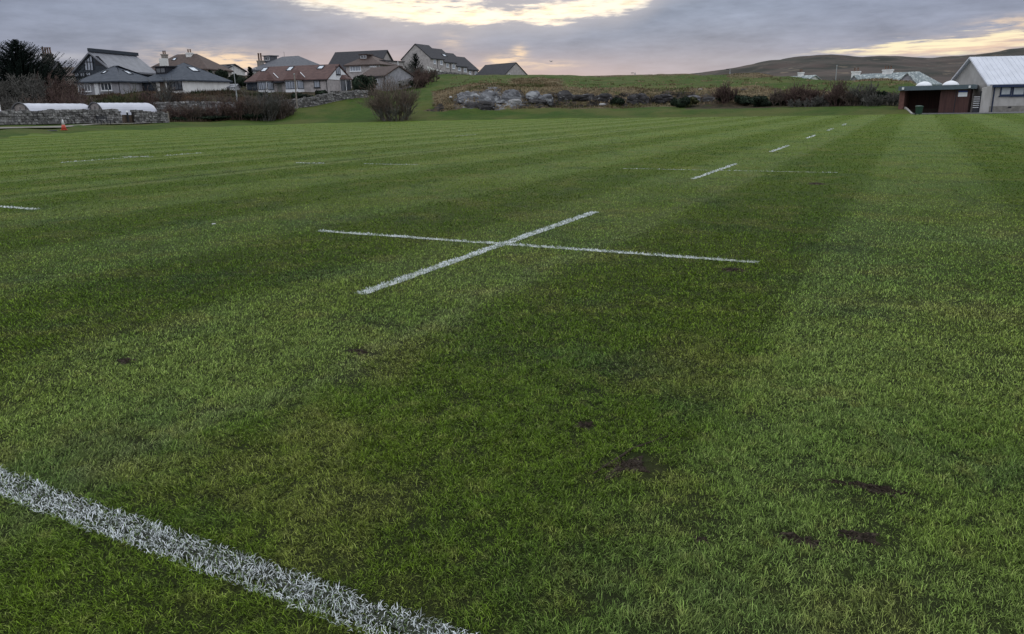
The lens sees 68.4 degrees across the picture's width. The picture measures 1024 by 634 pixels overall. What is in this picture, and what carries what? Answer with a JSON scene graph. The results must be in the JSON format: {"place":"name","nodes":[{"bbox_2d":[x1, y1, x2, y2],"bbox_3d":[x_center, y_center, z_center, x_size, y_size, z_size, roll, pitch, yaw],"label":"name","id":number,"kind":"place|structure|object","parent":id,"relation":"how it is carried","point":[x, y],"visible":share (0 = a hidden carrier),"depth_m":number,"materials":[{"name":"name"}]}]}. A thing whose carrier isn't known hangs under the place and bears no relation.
{"place":"outdoors","nodes":[
{"label":"outdoors","id":0,"kind":"place"},
{"bbox_2d":[0,123,130,127],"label":"path","id":1,"kind":"structure","parent":0,"point":[59,126],"depth_m":68.91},
{"bbox_2d":[0,73,1023,633],"bbox_3d":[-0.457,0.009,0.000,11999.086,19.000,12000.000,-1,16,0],"label":"ground","id":2,"kind":"structure","parent":0,"point":[350,113],"depth_m":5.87,"materials":[{"name":"plant"}]},
{"bbox_2d":[0,93,25,110],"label":"bare shrub","id":3,"kind":"object","parent":2,"relation":"on","point":[4,107],"visible":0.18,"depth_m":78.97,"materials":[{"name":"brown plant"}]},
{"bbox_2d":[0,74,31,108],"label":"bare tree","id":4,"kind":"object","parent":2,"relation":"on","point":[3,93],"visible":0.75,"depth_m":83.84,"materials":[{"name":"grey plant"}]},
{"bbox_2d":[2,69,53,103],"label":"bare tree","id":5,"kind":"object","parent":2,"relation":"on","point":[37,89],"visible":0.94,"depth_m":83.09,"materials":[{"name":"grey plant"}]},
{"bbox_2d":[12,93,50,105],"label":"bare shrub","id":6,"kind":"object","parent":2,"relation":"on","point":[37,101],"visible":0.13,"depth_m":81.32,"materials":[{"name":"brown plant"}]},
{"bbox_2d":[0,39,89,102],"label":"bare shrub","id":7,"kind":"object","parent":2,"relation":"on","point":[17,63],"visible":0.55,"depth_m":96.17,"materials":[{"name":"green plant"}]},
{"bbox_2d":[11,102,89,110],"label":"polytunnel","id":8,"kind":"structure","parent":2,"relation":"on","point":[17,106],"depth_m":77.74,"materials":[{"name":"plastic"}]},
{"bbox_2d":[40,47,65,86],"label":"old house","id":9,"kind":"structure","parent":2,"relation":"on","point":[45,54],"depth_m":112.75,"materials":[{"name":"stone"}]},
{"bbox_2d":[28,71,79,101],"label":"bare tree","id":10,"kind":"object","parent":2,"relation":"on","point":[56,89],"visible":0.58,"depth_m":87.28,"materials":[{"name":"red plant"}]},
{"bbox_2d":[0,109,122,124],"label":"drystone wall","id":11,"kind":"structure","parent":2,"relation":"on","point":[49,117],"depth_m":73.86,"materials":[{"name":"stone"}]},
{"bbox_2d":[43,86,87,104],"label":"bare shrub","id":12,"kind":"object","parent":2,"relation":"on","point":[60,101],"visible":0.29,"depth_m":84.04,"materials":[{"name":"red plant"}]},
{"bbox_2d":[55,79,91,102],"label":"bare tree","id":13,"kind":"object","parent":2,"relation":"on","point":[71,86],"visible":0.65,"depth_m":93.28,"materials":[{"name":"red plant"}]},
{"bbox_2d":[74,65,148,94],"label":"bungalow","id":14,"kind":"object","parent":2,"relation":"on","point":[116,79],"visible":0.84,"depth_m":110.03,"materials":[{"name":"stone"}]},
{"bbox_2d":[100,82,112,90],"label":"window","id":15,"kind":"structure","parent":14,"relation":"in","point":[104,86],"depth_m":109.22,"materials":[{"name":"white glass"}]},
{"bbox_2d":[71,48,155,86],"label":"house","id":16,"kind":"structure","parent":2,"relation":"on","point":[95,60],"depth_m":129.93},
{"bbox_2d":[88,102,156,117],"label":"polytunnel","id":17,"kind":"structure","parent":2,"relation":"on","point":[123,108],"depth_m":87.27,"materials":[{"name":"plastic"}]},
{"bbox_2d":[101,83,146,102],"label":"bare shrub","id":18,"kind":"object","parent":2,"relation":"on","point":[132,99],"visible":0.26,"depth_m":90.80,"materials":[{"name":"brown plant"}]},
{"bbox_2d":[123,86,157,107],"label":"bare shrub","id":19,"kind":"object","parent":2,"relation":"on","point":[144,96],"visible":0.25,"depth_m":92.87,"materials":[{"name":"red plant"}]},
{"bbox_2d":[0,88,298,121],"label":"undergrowth","id":20,"kind":"object","parent":2,"relation":"on","point":[223,92],"visible":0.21,"depth_m":108.40,"materials":[{"name":"plant"}]},
{"bbox_2d":[130,110,168,123],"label":"drystone wall","id":21,"kind":"structure","parent":2,"relation":"on","point":[143,117],"depth_m":84.91,"materials":[{"name":"stone"}]},
{"bbox_2d":[122,111,132,122],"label":"garden gate","id":22,"kind":"structure","parent":21,"relation":"attached to","point":[126,118],"depth_m":82.63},
{"bbox_2d":[148,76,175,101],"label":"bare shrub","id":23,"kind":"object","parent":2,"relation":"on","point":[166,97],"visible":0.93,"depth_m":98.25,"materials":[{"name":"brown plant"}]},
{"bbox_2d":[161,83,186,101],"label":"bare shrub","id":24,"kind":"object","parent":2,"relation":"on","point":[178,96],"visible":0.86,"depth_m":99.56,"materials":[{"name":"brown plant"}]},
{"bbox_2d":[164,102,193,117],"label":"bare shrub","id":25,"kind":"object","parent":2,"relation":"on","point":[176,113],"visible":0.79,"depth_m":92.03,"materials":[{"name":"brown plant"}]},
{"bbox_2d":[141,63,232,92],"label":"bungalow","id":26,"kind":"object","parent":2,"relation":"on","point":[187,77],"visible":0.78,"depth_m":113.01,"materials":[{"name":"stone"}]},
{"bbox_2d":[142,82,155,90],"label":"window","id":27,"kind":"structure","parent":26,"relation":"in","point":[150,87],"depth_m":112.90,"materials":[{"name":"black glass"}]},
{"bbox_2d":[166,81,182,90],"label":"window","id":28,"kind":"structure","parent":26,"relation":"in","point":[177,84],"depth_m":110.91,"materials":[{"name":"grey glass"}]},
{"bbox_2d":[176,101,205,120],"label":"bare shrub","id":29,"kind":"object","parent":2,"relation":"on","point":[195,112],"visible":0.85,"depth_m":93.43,"materials":[{"name":"brown plant"}]},
{"bbox_2d":[151,49,233,77],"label":"house","id":30,"kind":"structure","parent":2,"relation":"on","point":[198,61],"depth_m":142.25,"materials":[{"name":"brown tile"}]},
{"bbox_2d":[197,106,216,120],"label":"bare shrub","id":31,"kind":"object","parent":2,"relation":"on","point":[210,113],"visible":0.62,"depth_m":94.91,"materials":[{"name":"brown plant"}]},
{"bbox_2d":[192,115,230,119],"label":"ivy bush","id":32,"kind":"object","parent":2,"relation":"on","point":[215,117],"visible":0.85,"depth_m":94.59,"materials":[{"name":"green plant"}]},
{"bbox_2d":[202,99,235,120],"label":"bare shrub","id":33,"kind":"object","parent":2,"relation":"on","point":[221,109],"visible":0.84,"depth_m":95.90,"materials":[{"name":"brown plant"}]},
{"bbox_2d":[214,69,228,77],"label":"evergreen bush","id":34,"kind":"object","parent":2,"relation":"on","point":[220,72],"visible":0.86,"depth_m":140.82,"materials":[{"name":"green plant"}]},
{"bbox_2d":[149,98,296,113],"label":"drystone wall","id":35,"kind":"structure","parent":2,"relation":"on","point":[160,106],"depth_m":97.68,"materials":[{"name":"stone"}]},
{"bbox_2d":[220,64,246,75],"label":"house","id":36,"kind":"structure","parent":2,"relation":"on","point":[238,70],"depth_m":156.97,"materials":[{"name":"grey"}]},
{"bbox_2d":[220,95,248,120],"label":"bare shrub","id":37,"kind":"object","parent":2,"relation":"on","point":[238,109],"visible":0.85,"depth_m":96.57,"materials":[{"name":"brown plant"}]},
{"bbox_2d":[228,73,246,86],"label":"evergreen bush","id":38,"kind":"object","parent":2,"relation":"on","point":[240,80],"visible":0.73,"depth_m":125.61,"materials":[{"name":"green plant"}]},
{"bbox_2d":[0,464,480,633],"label":"pitch line","id":39,"kind":"object","parent":2,"relation":"on","point":[357,608],"visible":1,"depth_m":2.61,"materials":[{"name":"paint"}]},
{"bbox_2d":[230,111,267,118],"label":"ivy bush","id":40,"kind":"object","parent":2,"relation":"on","point":[249,116],"visible":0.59,"depth_m":98.04,"materials":[{"name":"green plant"}]},
{"bbox_2d":[234,89,270,120],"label":"bare shrub","id":41,"kind":"object","parent":2,"relation":"on","point":[251,109],"visible":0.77,"depth_m":97.83,"materials":[{"name":"brown plant"}]},
{"bbox_2d":[242,85,287,120],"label":"bare shrub","id":42,"kind":"object","parent":2,"relation":"on","point":[275,108],"visible":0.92,"depth_m":98.82,"materials":[{"name":"brown plant"}]},
{"bbox_2d":[260,90,295,119],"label":"bare shrub","id":43,"kind":"object","parent":2,"relation":"on","point":[280,107],"visible":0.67,"depth_m":100.16,"materials":[{"name":"brown plant"}]},
{"bbox_2d":[252,53,319,73],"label":"house","id":44,"kind":"structure","parent":2,"relation":"on","point":[270,60],"depth_m":151.74,"materials":[{"name":"grey stone"}]},
{"bbox_2d":[281,102,297,116],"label":"bare shrub","id":45,"kind":"object","parent":2,"relation":"on","point":[291,109],"visible":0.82,"depth_m":100.76,"materials":[{"name":"brown plant"}]},
{"bbox_2d":[244,64,351,91],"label":"bungalow","id":46,"kind":"object","parent":2,"relation":"on","point":[326,77],"visible":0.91,"depth_m":121.29,"materials":[{"name":"red tile"}]},
{"bbox_2d":[297,90,368,107],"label":"drystone wall","id":47,"kind":"structure","parent":2,"relation":"on","point":[321,99],"depth_m":109.04,"materials":[{"name":"stone"}]},
{"bbox_2d":[329,50,393,70],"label":"roof","id":48,"kind":"structure","parent":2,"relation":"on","point":[342,58],"depth_m":167.66,"materials":[{"name":"tile"}]},
{"bbox_2d":[350,74,377,94],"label":"evergreen bush","id":49,"kind":"object","parent":2,"relation":"on","point":[364,81],"visible":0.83,"depth_m":115.52,"materials":[{"name":"green plant"}]},
{"bbox_2d":[343,54,404,78],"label":"house","id":50,"kind":"structure","parent":2,"relation":"on","point":[361,64],"depth_m":144.16,"materials":[{"name":"brown tile"}]},
{"bbox_2d":[362,65,413,90],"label":"garage","id":51,"kind":"structure","parent":2,"relation":"on","point":[398,72],"depth_m":127.16,"materials":[{"name":"brown tile"}]},
{"bbox_2d":[351,70,427,120],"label":"bare shrub","id":52,"kind":"object","parent":2,"relation":"on","point":[381,98],"visible":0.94,"depth_m":94.52,"materials":[{"name":"plant"}]},
{"bbox_2d":[374,103,416,120],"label":"bare shrub","id":53,"kind":"object","parent":2,"relation":"on","point":[394,111],"visible":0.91,"depth_m":94.30,"materials":[{"name":"brown plant"}]},
{"bbox_2d":[404,53,425,72],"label":"conifer","id":54,"kind":"object","parent":2,"relation":"on","point":[415,57],"visible":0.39,"depth_m":141.03,"materials":[{"name":"green plant"}]},
{"bbox_2d":[411,74,428,88],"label":"bare shrub","id":55,"kind":"object","parent":2,"relation":"on","point":[416,80],"visible":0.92,"depth_m":125.70,"materials":[{"name":"red plant"}]},
{"bbox_2d":[411,67,433,84],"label":"bare shrub","id":56,"kind":"object","parent":2,"relation":"on","point":[416,74],"visible":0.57,"depth_m":130.44,"materials":[{"name":"red plant"}]},
{"bbox_2d":[401,44,444,72],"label":"terraced house","id":57,"kind":"structure","parent":2,"relation":"on","point":[429,56],"depth_m":166.65,"materials":[{"name":"paint"}]},
{"bbox_2d":[424,67,439,81],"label":"bare shrub","id":58,"kind":"object","parent":2,"relation":"on","point":[433,72],"visible":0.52,"depth_m":137.99,"materials":[{"name":"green plant"}]},
{"bbox_2d":[433,48,456,72],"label":"terraced house","id":59,"kind":"structure","parent":2,"relation":"on","point":[450,63],"depth_m":173.28,"materials":[{"name":"grey stone"}]},
{"bbox_2d":[447,53,467,73],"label":"terraced house","id":60,"kind":"structure","parent":2,"relation":"on","point":[461,67],"depth_m":178.51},
{"bbox_2d":[457,56,478,74],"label":"terraced house","id":61,"kind":"structure","parent":2,"relation":"on","point":[472,69],"depth_m":183.33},
{"bbox_2d":[457,92,479,102],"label":"rock","id":62,"kind":"object","parent":2,"relation":"on","point":[462,96],"visible":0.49,"depth_m":102.82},
{"bbox_2d":[354,211,598,294],"bbox_3d":[-0.041,-0.872,8.667,0.188,0.028,5.415,7,17,27],"label":"pitch line","id":63,"kind":"object","parent":2,"relation":"on","point":[430,268],"visible":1,"depth_m":7.84,"materials":[{"name":"paint"}]},
{"bbox_2d":[464,100,495,109],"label":"rock","id":64,"kind":"object","parent":2,"relation":"on","point":[483,105],"visible":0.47,"depth_m":100.67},
{"bbox_2d":[478,90,503,102],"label":"rock","id":65,"kind":"object","parent":2,"relation":"on","point":[490,96],"visible":0.67,"depth_m":102.58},
{"bbox_2d":[476,62,527,74],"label":"house","id":66,"kind":"structure","parent":2,"relation":"on","point":[514,68],"depth_m":175.94,"materials":[{"name":"grey tile"}]},
{"bbox_2d":[501,89,521,102],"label":"rock","id":67,"kind":"object","parent":2,"relation":"on","point":[508,95],"visible":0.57,"depth_m":103.06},
{"bbox_2d":[522,99,548,104],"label":"rock","id":68,"kind":"object","parent":2,"relation":"on","point":[540,101],"visible":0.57,"depth_m":101.57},
{"bbox_2d":[525,90,541,99],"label":"rock","id":69,"kind":"object","parent":68,"relation":"on","point":[529,95],"visible":0.84,"depth_m":103.38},
{"bbox_2d":[317,229,759,262],"bbox_3d":[-0.061,-0.837,8.542,5.561,0.028,0.170,7,17,27],"label":"pitch line","id":70,"kind":"object","parent":2,"relation":"on","point":[545,246],"visible":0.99,"depth_m":8.29,"materials":[{"name":"paint"}]},
{"bbox_2d":[541,94,553,105],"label":"rock","id":71,"kind":"object","parent":2,"relation":"on","point":[548,98],"visible":0.72,"depth_m":102.04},
{"bbox_2d":[557,90,572,101],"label":"rock","id":72,"kind":"object","parent":2,"relation":"on","point":[564,95],"visible":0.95,"depth_m":103.23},
{"bbox_2d":[572,421,595,431],"bbox_3d":[0.355,0.521,3.663,0.105,0.030,0.131,7,18,28],"label":"soil patch","id":73,"kind":"object","parent":2,"relation":"on","point":[588,425],"visible":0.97,"depth_m":3.65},
{"bbox_2d":[571,94,598,100],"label":"rock","id":74,"kind":"object","parent":2,"relation":"on","point":[584,97],"visible":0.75,"depth_m":102.91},
{"bbox_2d":[597,93,611,102],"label":"rock","id":75,"kind":"object","parent":2,"relation":"on","point":[604,97],"visible":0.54,"depth_m":102.80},
{"bbox_2d":[610,97,624,104],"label":"evergreen bush","id":76,"kind":"object","parent":2,"relation":"on","point":[617,100],"visible":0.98,"depth_m":100.59,"materials":[{"name":"green plant"}]},
{"bbox_2d":[601,455,649,478],"bbox_3d":[0.484,0.637,3.233,0.208,0.029,0.211,-1,16,0],"label":"soil patch","id":77,"kind":"object","parent":2,"relation":"on","point":[635,464],"visible":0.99,"depth_m":3.22,"materials":[{"name":"soil"}]},
{"bbox_2d":[593,431,680,473],"bbox_3d":[0.568,0.593,3.393,0.643,0.011,0.048,-15,20,-40],"label":"turf slit","id":78,"kind":"object","parent":2,"relation":"on","point":[620,456],"visible":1,"depth_m":3.33,"materials":[{"name":"soil"}]},
{"bbox_2d":[627,93,649,104],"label":"rock","id":79,"kind":"object","parent":2,"relation":"on","point":[633,99],"visible":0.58,"depth_m":101.21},
{"bbox_2d":[651,94,672,103],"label":"rock","id":80,"kind":"object","parent":2,"relation":"on","point":[661,98],"visible":0.81,"depth_m":101.60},
{"bbox_2d":[431,72,914,110],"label":"rough grass","id":81,"kind":"structure","parent":2,"relation":"on","point":[550,84],"depth_m":107.89,"materials":[{"name":"plant"}]},
{"bbox_2d":[670,96,690,107],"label":"evergreen bush","id":82,"kind":"object","parent":2,"relation":"on","point":[681,102],"visible":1,"depth_m":94.52,"materials":[{"name":"green plant"}]},
{"bbox_2d":[684,95,699,107],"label":"evergreen bush","id":83,"kind":"object","parent":2,"relation":"on","point":[694,100],"visible":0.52,"depth_m":96.04,"materials":[{"name":"green plant"}]},
{"bbox_2d":[692,163,736,178],"bbox_3d":[4.687,-3.363,17.262,0.187,0.029,4.220,7,17,27],"label":"pitch line","id":84,"kind":"object","parent":2,"relation":"on","point":[727,166],"visible":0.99,"depth_m":17.08,"materials":[{"name":"paint"}]},
{"bbox_2d":[709,78,737,103],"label":"bare shrub","id":85,"kind":"object","parent":2,"relation":"on","point":[724,92],"visible":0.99,"depth_m":95.89,"materials":[{"name":"red plant"}]},
{"bbox_2d":[734,95,752,103],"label":"evergreen bush","id":86,"kind":"object","parent":2,"relation":"on","point":[741,99],"visible":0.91,"depth_m":94.30,"materials":[{"name":"green plant"}]},
{"bbox_2d":[748,95,771,106],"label":"evergreen bush","id":87,"kind":"object","parent":2,"relation":"on","point":[759,101],"visible":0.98,"depth_m":91.44,"materials":[{"name":"green plant"}]},
{"bbox_2d":[767,87,795,105],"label":"bare shrub","id":88,"kind":"object","parent":2,"relation":"on","point":[775,97],"visible":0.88,"depth_m":91.46,"materials":[{"name":"brown plant"}]},
{"bbox_2d":[782,82,809,105],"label":"bare shrub","id":89,"kind":"object","parent":2,"relation":"on","point":[799,92],"visible":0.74,"depth_m":90.63,"materials":[{"name":"red plant"}]},
{"bbox_2d":[774,532,822,550],"bbox_3d":[1.011,0.786,2.667,0.175,0.026,0.081,5,17,22],"label":"soil patch","id":90,"kind":"object","parent":2,"relation":"on","point":[791,535],"visible":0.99,"depth_m":2.66,"materials":[{"name":"soil"}]},
{"bbox_2d":[787,97,818,106],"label":"bare shrub","id":91,"kind":"object","parent":2,"relation":"on","point":[799,102],"visible":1,"depth_m":88.08,"materials":[{"name":"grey plant"}]},
{"bbox_2d":[792,69,820,79],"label":"cottage","id":92,"kind":"structure","parent":2,"relation":"on","point":[802,75],"depth_m":162.07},
{"bbox_2d":[800,85,829,105],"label":"bare shrub","id":93,"kind":"object","parent":2,"relation":"on","point":[811,94],"visible":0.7,"depth_m":89.21,"materials":[{"name":"red plant"}]},
{"bbox_2d":[811,92,833,106],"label":"bare shrub","id":94,"kind":"object","parent":2,"relation":"on","point":[821,101],"visible":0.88,"depth_m":88.19,"materials":[{"name":"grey plant"}]},
{"bbox_2d":[821,79,851,105],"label":"bare shrub","id":95,"kind":"object","parent":2,"relation":"on","point":[837,90],"visible":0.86,"depth_m":87.42,"materials":[{"name":"red plant"}]},
{"bbox_2d":[839,91,864,105],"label":"bare shrub","id":96,"kind":"object","parent":2,"relation":"on","point":[848,98],"visible":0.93,"depth_m":86.12,"materials":[{"name":"brown plant"}]},
{"bbox_2d":[835,529,880,545],"bbox_3d":[1.230,0.779,2.679,0.155,0.026,0.083,4,16,17],"label":"soil patch","id":97,"kind":"object","parent":2,"relation":"on","point":[868,537],"visible":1,"depth_m":2.68,"materials":[{"name":"soil"}]},
{"bbox_2d":[845,78,881,105],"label":"bare shrub","id":98,"kind":"object","parent":2,"relation":"on","point":[866,92],"visible":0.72,"depth_m":85.52,"materials":[{"name":"brown plant"}]},
{"bbox_2d":[810,478,917,498],"bbox_3d":[1.407,0.674,3.031,0.414,0.033,0.082,8,18,31],"label":"soil patch","id":99,"kind":"object","parent":2,"relation":"on","point":[880,490],"visible":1,"depth_m":3.00,"materials":[{"name":"soil"}]},
{"bbox_2d":[861,93,883,105],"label":"bare shrub","id":100,"kind":"object","parent":2,"relation":"on","point":[874,100],"visible":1,"depth_m":83.52,"materials":[{"name":"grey plant"}]},
{"bbox_2d":[882,88,899,105],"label":"bare shrub","id":101,"kind":"object","parent":2,"relation":"on","point":[894,99],"visible":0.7,"depth_m":83.68,"materials":[{"name":"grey plant"}]},
{"bbox_2d":[849,66,942,85],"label":"cottage","id":102,"kind":"structure","parent":2,"relation":"on","point":[917,77],"depth_m":134.91,"materials":[{"name":"white"}]},
{"bbox_2d":[972,91,981,112],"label":"railing gate","id":103,"kind":"structure","parent":2,"relation":"on","point":[975,109],"depth_m":74.49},
{"bbox_2d":[979,85,991,111],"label":"screen wall","id":104,"kind":"structure","parent":2,"relation":"on","point":[985,99],"depth_m":74.79,"materials":[{"name":"paint"}]},
{"bbox_2d":[950,56,1023,111],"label":"hall","id":105,"kind":"structure","parent":2,"relation":"on","point":[1003,76],"depth_m":76.16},
{"bbox_2d":[999,87,1011,96],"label":"window","id":106,"kind":"structure","parent":105,"relation":"in","point":[1004,91],"depth_m":75.30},
{"bbox_2d":[1011,87,1023,96],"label":"window","id":107,"kind":"structure","parent":105,"relation":"in","point":[1016,91],"depth_m":75.26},
{"bbox_2d":[0,0,1023,77],"label":"sky","id":108,"kind":"structure","parent":0,"point":[579,37],"materials":[{"name":"grey"}]},
{"bbox_2d":[691,48,1023,83],"bbox_3d":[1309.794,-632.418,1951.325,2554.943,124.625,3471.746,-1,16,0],"label":"hill","id":109,"kind":"structure","parent":0,"point":[943,69],"depth_m":1241.01,"materials":[{"name":"plant"}]},
{"bbox_2d":[913,111,1023,113],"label":"pavement","id":110,"kind":"structure","parent":0,"point":[976,113],"depth_m":72.74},
{"bbox_2d":[898,81,977,112],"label":"shelter","id":111,"kind":"object","parent":110,"relation":"on","point":[951,97],"visible":0.94,"depth_m":76.48,"materials":[{"name":"wood"}]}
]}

